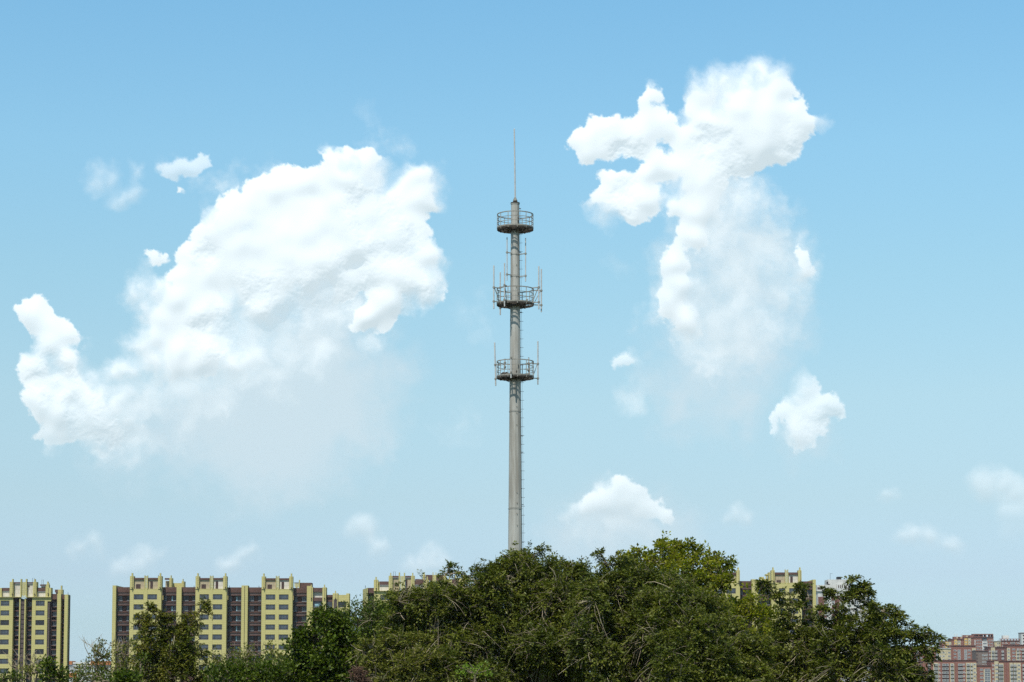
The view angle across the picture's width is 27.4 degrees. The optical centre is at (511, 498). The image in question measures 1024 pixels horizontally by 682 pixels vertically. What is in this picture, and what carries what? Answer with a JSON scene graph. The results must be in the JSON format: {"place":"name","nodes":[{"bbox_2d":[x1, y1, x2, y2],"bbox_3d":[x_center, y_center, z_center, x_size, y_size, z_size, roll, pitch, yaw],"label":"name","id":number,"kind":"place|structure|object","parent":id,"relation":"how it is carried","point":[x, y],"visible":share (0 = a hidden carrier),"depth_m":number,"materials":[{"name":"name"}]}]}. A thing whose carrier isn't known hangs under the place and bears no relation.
{"place":"outdoors","nodes":[
{"label":"outdoors","id":0,"kind":"place"},
{"bbox_2d":[69,661,110,681],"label":"apartment building","id":1,"kind":"structure","parent":0,"point":[72,665],"depth_m":1495.86,"materials":[{"name":"grey paint"}]},
{"bbox_2d":[116,638,132,669],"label":"bare sapling","id":2,"kind":"object","parent":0,"point":[122,651],"visible":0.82,"depth_m":70.33,"materials":[{"name":"brown plant"}]},
{"bbox_2d":[157,154,210,180],"bbox_3d":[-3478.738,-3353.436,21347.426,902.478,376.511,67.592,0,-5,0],"label":"cloud","id":3,"kind":"structure","parent":0,"point":[185,168],"depth_m":21336.85,"materials":[{"name":"white"}]},
{"bbox_2d":[13,146,446,504],"bbox_3d":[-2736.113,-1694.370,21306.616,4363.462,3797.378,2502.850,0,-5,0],"label":"cloud","id":4,"kind":"structure","parent":0,"point":[298,399],"depth_m":20205.11,"materials":[{"name":"white"}]},
{"bbox_2d":[111,573,349,681],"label":"apartment building","id":5,"kind":"structure","parent":0,"point":[274,609],"depth_m":622.89,"materials":[{"name":"yellow paint"}]},
{"bbox_2d":[117,596,122,600],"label":"window","id":6,"kind":"structure","parent":5,"relation":"in","point":[119,598],"depth_m":625.43,"materials":[{"name":"grey glass"}]},
{"bbox_2d":[117,606,122,610],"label":"window","id":7,"kind":"structure","parent":5,"relation":"in","point":[119,608],"depth_m":625.28,"materials":[{"name":"grey glass"}]},
{"bbox_2d":[134,594,142,599],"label":"window","id":8,"kind":"structure","parent":5,"relation":"in","point":[136,596],"depth_m":622.23,"materials":[{"name":"grey glass"}]},
{"bbox_2d":[134,604,142,609],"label":"window","id":9,"kind":"structure","parent":5,"relation":"in","point":[136,606],"depth_m":622.08,"materials":[{"name":"grey glass"}]},
{"bbox_2d":[147,594,156,599],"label":"window","id":10,"kind":"structure","parent":5,"relation":"in","point":[149,596],"depth_m":622.23,"materials":[{"name":"grey glass"}]},
{"bbox_2d":[183,596,188,600],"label":"window","id":11,"kind":"structure","parent":5,"relation":"in","point":[185,598],"depth_m":625.43,"materials":[{"name":"grey"}]},
{"bbox_2d":[199,634,207,639],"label":"window","id":12,"kind":"structure","parent":5,"relation":"in","point":[203,636],"depth_m":621.32,"materials":[{"name":"grey"}]},
{"bbox_2d":[199,644,207,649],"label":"window","id":13,"kind":"structure","parent":5,"relation":"in","point":[203,646],"depth_m":621.02,"materials":[{"name":"grey glass"}]},
{"bbox_2d":[199,614,208,619],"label":"window","id":14,"kind":"structure","parent":5,"relation":"in","point":[205,616],"depth_m":621.77,"materials":[{"name":"grey"}]},
{"bbox_2d":[199,624,208,629],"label":"window","id":15,"kind":"structure","parent":5,"relation":"in","point":[206,625],"depth_m":621.62,"materials":[{"name":"grey glass"}]},
{"bbox_2d":[200,594,208,599],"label":"window","id":16,"kind":"structure","parent":5,"relation":"in","point":[206,595],"depth_m":622.38,"materials":[{"name":"grey glass"}]},
{"bbox_2d":[212,634,221,639],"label":"window","id":17,"kind":"structure","parent":5,"relation":"in","point":[214,636],"depth_m":621.32,"materials":[{"name":"grey"}]},
{"bbox_2d":[212,644,221,649],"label":"window","id":18,"kind":"structure","parent":5,"relation":"in","point":[219,646],"depth_m":621.02,"materials":[{"name":"grey"}]},
{"bbox_2d":[213,594,221,599],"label":"window","id":19,"kind":"structure","parent":5,"relation":"in","point":[215,596],"depth_m":622.23,"materials":[{"name":"grey glass"}]},
{"bbox_2d":[213,604,221,609],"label":"window","id":20,"kind":"structure","parent":5,"relation":"in","point":[215,606],"depth_m":622.08,"materials":[{"name":"grey"}]},
{"bbox_2d":[213,614,221,619],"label":"window","id":21,"kind":"structure","parent":5,"relation":"in","point":[215,616],"depth_m":621.77,"materials":[{"name":"grey glass"}]},
{"bbox_2d":[213,624,221,629],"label":"window","id":22,"kind":"structure","parent":5,"relation":"in","point":[215,626],"depth_m":621.62,"materials":[{"name":"grey"}]},
{"bbox_2d":[248,626,253,630],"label":"window","id":23,"kind":"structure","parent":5,"relation":"in","point":[250,628],"depth_m":624.66,"materials":[{"name":"grey glass"}]},
{"bbox_2d":[248,636,253,640],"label":"window","id":24,"kind":"structure","parent":5,"relation":"in","point":[250,638],"depth_m":624.51,"materials":[{"name":"grey glass"}]},
{"bbox_2d":[265,624,274,629],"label":"window","id":25,"kind":"structure","parent":5,"relation":"in","point":[267,626],"depth_m":621.62,"materials":[{"name":"grey glass"}]},
{"bbox_2d":[265,634,274,639],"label":"window","id":26,"kind":"structure","parent":5,"relation":"in","point":[267,636],"depth_m":621.32,"materials":[{"name":"grey glass"}]},
{"bbox_2d":[266,594,274,599],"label":"window","id":27,"kind":"structure","parent":5,"relation":"in","point":[268,596],"depth_m":622.23,"materials":[{"name":"grey glass"}]},
{"bbox_2d":[266,604,274,609],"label":"window","id":28,"kind":"structure","parent":5,"relation":"in","point":[268,606],"depth_m":622.08,"materials":[{"name":"grey glass"}]},
{"bbox_2d":[266,614,274,619],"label":"window","id":29,"kind":"structure","parent":5,"relation":"in","point":[268,616],"depth_m":621.77,"materials":[{"name":"grey glass"}]},
{"bbox_2d":[279,594,287,599],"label":"window","id":30,"kind":"structure","parent":5,"relation":"in","point":[281,596],"depth_m":622.23,"materials":[{"name":"grey glass"}]},
{"bbox_2d":[279,604,287,609],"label":"window","id":31,"kind":"structure","parent":5,"relation":"in","point":[281,606],"depth_m":622.08,"materials":[{"name":"grey"}]},
{"bbox_2d":[279,614,287,619],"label":"window","id":32,"kind":"structure","parent":5,"relation":"in","point":[281,616],"depth_m":621.77,"materials":[{"name":"grey"}]},
{"bbox_2d":[279,624,287,629],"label":"window","id":33,"kind":"structure","parent":5,"relation":"in","point":[281,626],"depth_m":621.62,"materials":[{"name":"grey"}]},
{"bbox_2d":[279,634,287,639],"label":"window","id":34,"kind":"structure","parent":5,"relation":"in","point":[280,635],"depth_m":621.32,"materials":[{"name":"grey glass"}]},
{"bbox_2d":[302,596,306,601],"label":"window","id":35,"kind":"structure","parent":5,"relation":"in","point":[304,598],"depth_m":625.43,"materials":[{"name":"grey"}]},
{"bbox_2d":[302,606,306,611],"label":"window","id":36,"kind":"structure","parent":5,"relation":"in","point":[304,608],"depth_m":625.12,"materials":[{"name":"grey glass"}]},
{"bbox_2d":[313,601,321,606],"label":"window","id":37,"kind":"structure","parent":5,"relation":"in","point":[314,602],"depth_m":623.75,"materials":[{"name":"grey"}]},
{"bbox_2d":[338,602,345,606],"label":"window","id":38,"kind":"structure","parent":5,"relation":"in","point":[339,603],"depth_m":623.60,"materials":[{"name":"grey glass"}]},
{"bbox_2d":[363,572,462,680],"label":"apartment building","id":39,"kind":"structure","parent":0,"point":[383,586],"depth_m":620.24,"materials":[{"name":"yellow paint"}]},
{"bbox_2d":[0,0,1023,661],"label":"sky","id":40,"kind":"structure","parent":0,"point":[905,199],"materials":[{"name":"blue"}]},
{"bbox_2d":[550,475,681,563],"bbox_3d":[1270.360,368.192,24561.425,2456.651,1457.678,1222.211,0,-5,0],"label":"cloud","id":41,"kind":"structure","parent":0,"point":[619,512],"depth_m":24733.63,"materials":[{"name":"white"}]},
{"bbox_2d":[612,353,633,366],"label":"cloud","id":42,"kind":"structure","parent":0,"point":[625,359],"depth_m":20660.73,"materials":[{"name":"white"}]},
{"bbox_2d":[567,59,818,424],"bbox_3d":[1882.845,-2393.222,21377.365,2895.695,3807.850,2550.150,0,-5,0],"label":"cloud","id":43,"kind":"structure","parent":0,"point":[723,295],"depth_m":20333.93,"materials":[{"name":"white"}]},
{"bbox_2d":[714,567,815,679],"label":"apartment building","id":44,"kind":"structure","parent":0,"point":[787,579],"depth_m":638.93,"materials":[{"name":"yellow paint"}]},
{"bbox_2d":[726,588,735,593],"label":"window","id":45,"kind":"structure","parent":44,"relation":"in","point":[733,591],"depth_m":638.39,"materials":[{"name":"grey glass"}]},
{"bbox_2d":[769,378,845,450],"bbox_3d":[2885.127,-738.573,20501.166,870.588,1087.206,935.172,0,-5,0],"label":"cloud","id":46,"kind":"structure","parent":0,"point":[807,411],"depth_m":20103.17,"materials":[{"name":"white"}]},
{"bbox_2d":[816,573,869,681],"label":"apartment tower","id":47,"kind":"structure","parent":0,"point":[837,582],"depth_m":719.65,"materials":[{"name":"grey paint"}]},
{"bbox_2d":[903,646,938,659],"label":"apartment block","id":48,"kind":"structure","parent":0,"point":[924,655],"depth_m":1695.26,"materials":[{"name":"red brick"}]},
{"bbox_2d":[919,660,954,681],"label":"apartment block","id":49,"kind":"structure","parent":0,"point":[945,670],"depth_m":1494.66,"materials":[{"name":"red brick"}]},
{"bbox_2d":[939,648,950,659],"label":"apartment block","id":50,"kind":"structure","parent":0,"point":[946,655],"depth_m":1695.32,"materials":[{"name":"beige paint"}]},
{"bbox_2d":[939,641,951,647],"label":"apartment block","id":51,"kind":"structure","parent":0,"point":[947,643],"depth_m":1945.14,"materials":[{"name":"beige brick"}]},
{"bbox_2d":[948,634,963,644],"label":"apartment block","id":52,"kind":"structure","parent":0,"point":[957,640],"depth_m":1955.54,"materials":[{"name":"beige concrete"}]},
{"bbox_2d":[947,645,975,659],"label":"apartment block","id":53,"kind":"structure","parent":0,"point":[961,652],"depth_m":1695.40,"materials":[{"name":"red brick"}]},
{"bbox_2d":[955,660,976,681],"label":"apartment block","id":54,"kind":"structure","parent":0,"point":[965,670],"depth_m":1494.57,"materials":[{"name":"white paint"}]},
{"bbox_2d":[962,635,973,644],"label":"apartment block","id":55,"kind":"structure","parent":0,"point":[968,639],"depth_m":1965.42,"materials":[{"name":"beige brick"}]},
{"bbox_2d":[972,650,987,664],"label":"apartment block","id":56,"kind":"structure","parent":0,"point":[980,657],"depth_m":1645.34,"materials":[{"name":"grey brick"}]},
{"bbox_2d":[971,634,993,649],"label":"apartment block","id":57,"kind":"structure","parent":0,"point":[981,642],"depth_m":1975.57,"materials":[{"name":"red brick"}]},
{"bbox_2d":[976,665,990,681],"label":"apartment block","id":58,"kind":"structure","parent":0,"point":[983,673],"depth_m":1494.51,"materials":[{"name":"red brick"}]},
{"bbox_2d":[984,647,1006,660],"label":"apartment block","id":59,"kind":"structure","parent":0,"point":[997,653],"depth_m":1695.32,"materials":[{"name":"brick"}]},
{"bbox_2d":[987,660,1006,681],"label":"apartment block","id":60,"kind":"structure","parent":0,"point":[998,671],"depth_m":1494.60,"materials":[{"name":"beige brick"}]},
{"bbox_2d":[994,641,1000,646],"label":"apartment block","id":61,"kind":"structure","parent":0,"point":[997,643],"depth_m":1980.40,"materials":[{"name":"beige paint"}]},
{"bbox_2d":[997,635,1019,646],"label":"apartment block","id":62,"kind":"structure","parent":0,"point":[1010,642],"depth_m":1985.48,"materials":[{"name":"concrete"}]},
{"bbox_2d":[1003,645,1023,659],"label":"apartment block","id":63,"kind":"structure","parent":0,"point":[1015,652],"depth_m":1695.30,"materials":[{"name":"red brick"}]},
{"bbox_2d":[1006,660,1023,681],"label":"apartment block","id":64,"kind":"structure","parent":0,"point":[1015,670],"depth_m":1494.54,"materials":[{"name":"beige concrete"}]},
{"bbox_2d":[1018,633,1023,644],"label":"apartment block","id":65,"kind":"structure","parent":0,"point":[1021,636],"depth_m":2295.59,"materials":[{"name":"grey paint"}]},
{"label":"ground","id":66,"kind":"structure","parent":0,"visible":0},
{"bbox_2d":[0,668,26,681],"bbox_3d":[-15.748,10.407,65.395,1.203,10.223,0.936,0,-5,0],"label":"shrub","id":67,"kind":"object","parent":66,"relation":"on","point":[12,677],"visible":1,"depth_m":65.67,"materials":[{"name":"green plant"}]},
{"bbox_2d":[6,649,47,681],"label":"bare sapling","id":68,"kind":"object","parent":66,"relation":"on","point":[25,662],"visible":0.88,"depth_m":69.21,"materials":[{"name":"grey plant"}]},
{"bbox_2d":[16,657,43,681],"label":"shrub","id":69,"kind":"object","parent":66,"relation":"on","point":[30,671],"visible":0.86,"depth_m":68.75,"materials":[{"name":"green plant"}]},
{"bbox_2d":[0,578,69,681],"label":"apartment building","id":70,"kind":"structure","parent":66,"relation":"on","point":[37,619],"depth_m":639.18,"materials":[{"name":"yellow paint"}]},
{"bbox_2d":[0,649,7,653],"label":"window","id":71,"kind":"structure","parent":70,"relation":"in","point":[2,651],"depth_m":638.23,"materials":[{"name":"grey glass"}]},
{"bbox_2d":[0,659,7,663],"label":"window","id":72,"kind":"structure","parent":70,"relation":"in","point":[2,661],"depth_m":637.92,"materials":[{"name":"grey glass"}]},
{"bbox_2d":[0,610,8,615],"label":"window","id":73,"kind":"structure","parent":70,"relation":"in","point":[3,612],"depth_m":639.17,"materials":[{"name":"grey"}]},
{"bbox_2d":[0,620,8,624],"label":"window","id":74,"kind":"structure","parent":70,"relation":"in","point":[2,622],"depth_m":639.01,"materials":[{"name":"grey glass"}]},
{"bbox_2d":[0,630,8,634],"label":"window","id":75,"kind":"structure","parent":70,"relation":"in","point":[2,632],"depth_m":638.70,"materials":[{"name":"grey glass"}]},
{"bbox_2d":[0,639,8,644],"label":"window","id":76,"kind":"structure","parent":70,"relation":"in","point":[2,641],"depth_m":638.39,"materials":[{"name":"grey"}]},
{"bbox_2d":[1,601,8,605],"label":"window","id":77,"kind":"structure","parent":70,"relation":"in","point":[3,603],"depth_m":639.48,"materials":[{"name":"grey glass"}]},
{"bbox_2d":[35,630,43,634],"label":"window","id":78,"kind":"structure","parent":70,"relation":"in","point":[37,632],"depth_m":638.70,"materials":[{"name":"grey glass"}]},
{"bbox_2d":[35,639,43,644],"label":"window","id":79,"kind":"structure","parent":70,"relation":"in","point":[37,641],"depth_m":638.39,"materials":[{"name":"grey glass"}]},
{"bbox_2d":[35,649,43,653],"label":"window","id":80,"kind":"structure","parent":70,"relation":"in","point":[41,651],"depth_m":638.23,"materials":[{"name":"grey"}]},
{"bbox_2d":[36,610,43,615],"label":"window","id":81,"kind":"structure","parent":70,"relation":"in","point":[38,612],"depth_m":639.17,"materials":[{"name":"grey"}]},
{"bbox_2d":[36,620,43,624],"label":"window","id":82,"kind":"structure","parent":70,"relation":"in","point":[38,622],"depth_m":639.01,"materials":[{"name":"grey glass"}]},
{"bbox_2d":[36,601,44,605],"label":"window","id":83,"kind":"structure","parent":70,"relation":"in","point":[38,603],"depth_m":639.48,"materials":[{"name":"grey"}]},
{"bbox_2d":[36,653,72,681],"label":"shrub","id":84,"kind":"object","parent":66,"relation":"on","point":[46,666],"visible":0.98,"depth_m":65.69,"materials":[{"name":"green plant"}]},
{"bbox_2d":[72,637,118,681],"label":"shrub","id":85,"kind":"object","parent":66,"relation":"on","point":[98,654],"visible":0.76,"depth_m":67.73,"materials":[{"name":"green plant"}]},
{"bbox_2d":[80,634,121,679],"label":"bare sapling","id":86,"kind":"object","parent":66,"relation":"on","point":[99,649],"visible":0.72,"depth_m":68.19,"materials":[{"name":"grey plant"}]},
{"bbox_2d":[64,649,151,681],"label":"shrub","id":87,"kind":"object","parent":66,"relation":"on","point":[101,678],"visible":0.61,"depth_m":64.73,"materials":[{"name":"green plant"}]},
{"bbox_2d":[105,635,142,676],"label":"shrub","id":88,"kind":"object","parent":66,"relation":"on","point":[122,662],"visible":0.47,"depth_m":69.74,"materials":[{"name":"green plant"}]},
{"bbox_2d":[106,668,142,681],"bbox_3d":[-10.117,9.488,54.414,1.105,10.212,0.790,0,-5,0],"label":"shrub","id":89,"kind":"object","parent":66,"relation":"on","point":[123,676],"visible":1,"depth_m":54.71,"materials":[{"name":"green plant"}]},
{"bbox_2d":[124,595,215,681],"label":"tree","id":90,"kind":"object","parent":66,"relation":"on","point":[175,662],"visible":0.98,"depth_m":65.59,"materials":[{"name":"green plant"}]},
{"bbox_2d":[196,645,226,680],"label":"shrub","id":91,"kind":"object","parent":66,"relation":"on","point":[213,657],"visible":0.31,"depth_m":69.67,"materials":[{"name":"green plant"}]},
{"bbox_2d":[217,643,269,669],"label":"bare sapling","id":92,"kind":"object","parent":66,"relation":"on","point":[249,654],"visible":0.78,"depth_m":70.19,"materials":[{"name":"brown plant"}]},
{"bbox_2d":[226,642,264,665],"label":"shrub","id":93,"kind":"object","parent":66,"relation":"on","point":[246,652],"visible":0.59,"depth_m":69.80,"materials":[{"name":"green plant"}]},
{"bbox_2d":[202,646,296,681],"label":"tree","id":94,"kind":"object","parent":66,"relation":"on","point":[250,666],"visible":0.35,"depth_m":63.04,"materials":[{"name":"green plant"}]},
{"bbox_2d":[201,659,300,681],"bbox_3d":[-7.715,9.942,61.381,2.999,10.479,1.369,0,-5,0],"label":"shrub","id":95,"kind":"object","parent":66,"relation":"on","point":[240,673],"visible":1,"depth_m":61.61,"materials":[{"name":"green plant"}]},
{"bbox_2d":[255,639,294,665],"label":"shrub","id":96,"kind":"object","parent":66,"relation":"on","point":[271,651],"visible":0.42,"depth_m":69.78,"materials":[{"name":"green plant"}]},
{"bbox_2d":[279,602,366,681],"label":"tree","id":97,"kind":"object","parent":66,"relation":"on","point":[326,662],"visible":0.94,"depth_m":63.53,"materials":[{"name":"green plant"}]},
{"bbox_2d":[346,662,372,681],"bbox_3d":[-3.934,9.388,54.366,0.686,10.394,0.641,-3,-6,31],"label":"dead shrub","id":98,"kind":"object","parent":66,"relation":"on","point":[358,673],"visible":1,"depth_m":54.72,"materials":[{"name":"brown plant"}]},
{"bbox_2d":[340,590,404,681],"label":"tree","id":99,"kind":"object","parent":66,"relation":"on","point":[368,614],"visible":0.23,"depth_m":65.30,"materials":[{"name":"green plant"}]},
{"bbox_2d":[346,624,454,681],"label":"tree","id":100,"kind":"object","parent":66,"relation":"on","point":[379,658],"visible":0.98,"depth_m":57.95,"materials":[{"name":"green plant"}]},
{"bbox_2d":[372,559,483,681],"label":"tree","id":101,"kind":"object","parent":66,"relation":"on","point":[429,609],"visible":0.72,"depth_m":60.16,"materials":[{"name":"green plant"}]},
{"bbox_2d":[455,660,492,681],"bbox_3d":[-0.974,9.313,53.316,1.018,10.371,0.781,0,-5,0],"label":"sapling","id":102,"kind":"object","parent":66,"relation":"on","point":[473,672],"visible":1,"depth_m":53.73,"materials":[{"name":"green plant"}]},
{"bbox_2d":[492,129,542,605],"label":"telecom mast","id":103,"kind":"object","parent":66,"relation":"on","point":[515,304],"visible":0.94,"depth_m":169.07,"materials":[{"name":"metal"}]},
{"bbox_2d":[449,540,597,681],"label":"tree","id":104,"kind":"object","parent":66,"relation":"on","point":[519,637],"visible":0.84,"depth_m":60.46,"materials":[{"name":"green plant"}]},
{"bbox_2d":[554,546,702,681],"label":"tree","id":105,"kind":"object","parent":66,"relation":"on","point":[609,643],"visible":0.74,"depth_m":58.64,"materials":[{"name":"green plant"}]},
{"bbox_2d":[614,530,784,641],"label":"tree","id":106,"kind":"object","parent":66,"relation":"on","point":[675,551],"visible":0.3,"depth_m":83.36,"materials":[{"name":"green plant"}]},
{"bbox_2d":[637,578,786,681],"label":"tree","id":107,"kind":"object","parent":66,"relation":"on","point":[711,648],"visible":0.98,"depth_m":56.88,"materials":[{"name":"green plant"}]},
{"bbox_2d":[753,577,838,681],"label":"tree","id":108,"kind":"object","parent":66,"relation":"on","point":[791,658],"visible":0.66,"depth_m":59.75,"materials":[{"name":"green plant"}]},
{"bbox_2d":[799,574,893,681],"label":"tree","id":109,"kind":"object","parent":66,"relation":"on","point":[836,663],"visible":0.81,"depth_m":58.63,"materials":[{"name":"green plant"}]},
{"bbox_2d":[850,600,950,681],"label":"tree","id":110,"kind":"object","parent":66,"relation":"on","point":[897,663],"visible":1,"depth_m":57.68,"materials":[{"name":"green plant"}]}
]}

